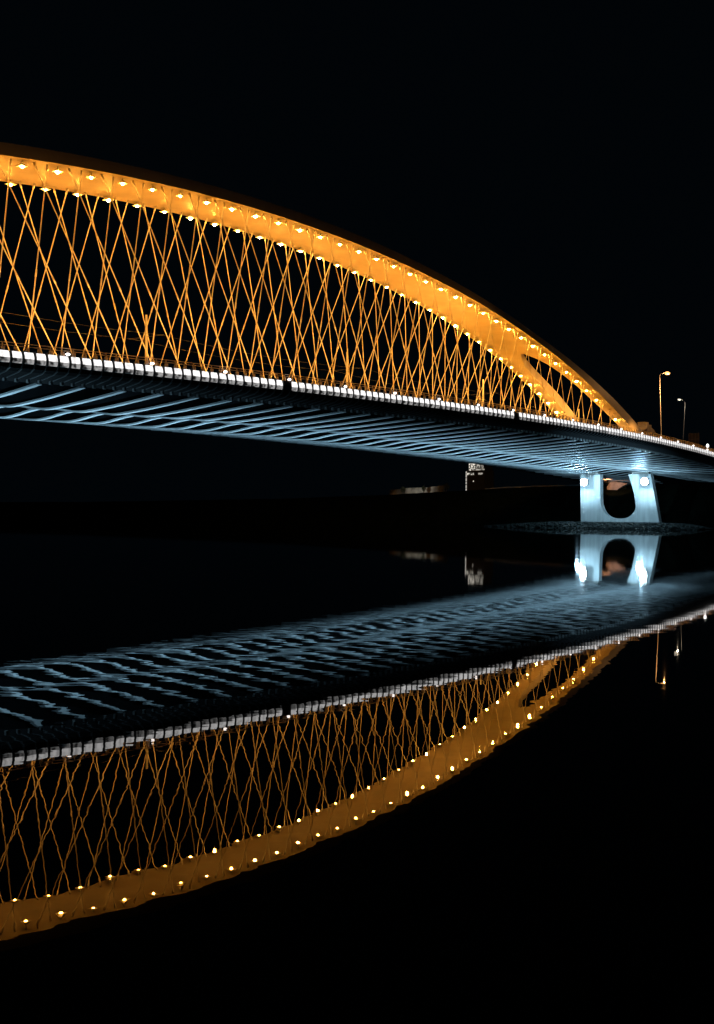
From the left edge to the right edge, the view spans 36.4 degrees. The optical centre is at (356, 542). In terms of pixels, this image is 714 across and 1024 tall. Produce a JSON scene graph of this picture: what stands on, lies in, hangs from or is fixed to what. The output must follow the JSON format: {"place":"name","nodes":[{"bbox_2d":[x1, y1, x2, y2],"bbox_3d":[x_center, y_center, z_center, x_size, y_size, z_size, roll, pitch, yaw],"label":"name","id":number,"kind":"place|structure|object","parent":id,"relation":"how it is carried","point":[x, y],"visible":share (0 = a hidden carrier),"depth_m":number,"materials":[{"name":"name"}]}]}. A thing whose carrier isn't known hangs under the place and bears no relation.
{"place":"outdoors","nodes":[
{"label":"outdoors","id":0,"kind":"place"},
{"bbox_2d":[0,518,713,1023],"bbox_3d":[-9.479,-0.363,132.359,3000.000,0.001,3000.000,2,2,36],"label":"water","id":1,"kind":"structure","parent":0,"point":[266,772],"depth_m":15.49,"materials":[{"name":"black liquid"}]},
{"bbox_2d":[483,521,713,529],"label":"rubble","id":2,"kind":"object","parent":1,"relation":"in","point":[627,525],"visible":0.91,"depth_m":215.90,"materials":[{"name":"stone"}]},
{"bbox_2d":[580,472,661,521],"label":"bridge pier","id":3,"kind":"structure","parent":2,"relation":"on","point":[593,509],"depth_m":217.90,"materials":[{"name":"concrete"}]},
{"bbox_2d":[0,484,713,527],"bbox_3d":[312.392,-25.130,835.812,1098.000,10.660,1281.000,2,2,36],"label":"ground","id":4,"kind":"structure","parent":0,"point":[688,503],"depth_m":272.87,"materials":[{"name":"black plant"}]},
{"bbox_2d":[0,142,713,484],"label":"arch bridge","id":5,"kind":"structure","parent":4,"relation":"on","point":[564,443],"depth_m":125.55,"materials":[{"name":"concrete"}]},
{"bbox_2d":[132,315,158,360],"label":"catenary mast","id":6,"kind":"object","parent":5,"relation":"on","point":[146,337],"visible":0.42,"depth_m":113.84,"materials":[{"name":"metal"}]},
{"bbox_2d":[3,322,523,412],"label":"overhead wire","id":7,"kind":"object","parent":6,"relation":"hanging from","point":[242,360],"visible":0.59,"depth_m":127.79,"materials":[{"name":"grey metal"}]},
{"bbox_2d":[4,312,548,411],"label":"overhead wire","id":8,"kind":"object","parent":6,"relation":"hanging from","point":[254,354],"visible":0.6,"depth_m":123.25,"materials":[{"name":"grey metal"}]},
{"bbox_2d":[334,352,358,383],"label":"catenary mast","id":9,"kind":"object","parent":5,"relation":"on","point":[347,367],"visible":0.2,"depth_m":142.80,"materials":[{"name":"metal"}]},
{"bbox_2d":[473,379,489,406],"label":"catenary mast","id":10,"kind":"object","parent":5,"relation":"on","point":[482,391],"visible":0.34,"depth_m":172.59,"materials":[{"name":"metal"}]},
{"bbox_2d":[659,372,669,438],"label":"street lamp","id":11,"kind":"object","parent":5,"relation":"on","point":[667,373],"visible":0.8,"depth_m":209.98,"materials":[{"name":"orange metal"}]},
{"bbox_2d":[677,398,684,439],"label":"street lamp","id":12,"kind":"object","parent":5,"relation":"on","point":[684,418],"visible":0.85,"depth_m":239.90,"materials":[{"name":"grey metal"}]},
{"bbox_2d":[688,433,698,443],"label":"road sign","id":13,"kind":"object","parent":5,"relation":"on","point":[693,438],"visible":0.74,"depth_m":231.03,"materials":[{"name":"brown metal"}]},
{"bbox_2d":[390,486,444,494],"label":"quay wall","id":14,"kind":"structure","parent":4,"relation":"on","point":[419,490],"depth_m":295.40,"materials":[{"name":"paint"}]},
{"bbox_2d":[466,463,493,490],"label":"building","id":15,"kind":"structure","parent":4,"relation":"on","point":[479,477],"depth_m":285.16,"materials":[{"name":"grey"}]},
{"bbox_2d":[469,464,474,468],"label":"window","id":16,"kind":"structure","parent":15,"relation":"in","point":[471,466],"depth_m":285.78,"materials":[{"name":"white glass"}]},
{"bbox_2d":[485,485,579,488],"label":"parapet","id":17,"kind":"structure","parent":4,"relation":"on","point":[531,486],"depth_m":262.66,"materials":[{"name":"concrete"}]},
{"bbox_2d":[607,481,631,489],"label":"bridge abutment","id":18,"kind":"object","parent":4,"relation":"on","point":[614,485],"visible":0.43,"depth_m":247.61,"materials":[{"name":"concrete"}]},
{"bbox_2d":[0,0,713,501],"label":"sky","id":19,"kind":"structure","parent":0,"point":[552,161],"materials":[{"name":"black"}]}
]}

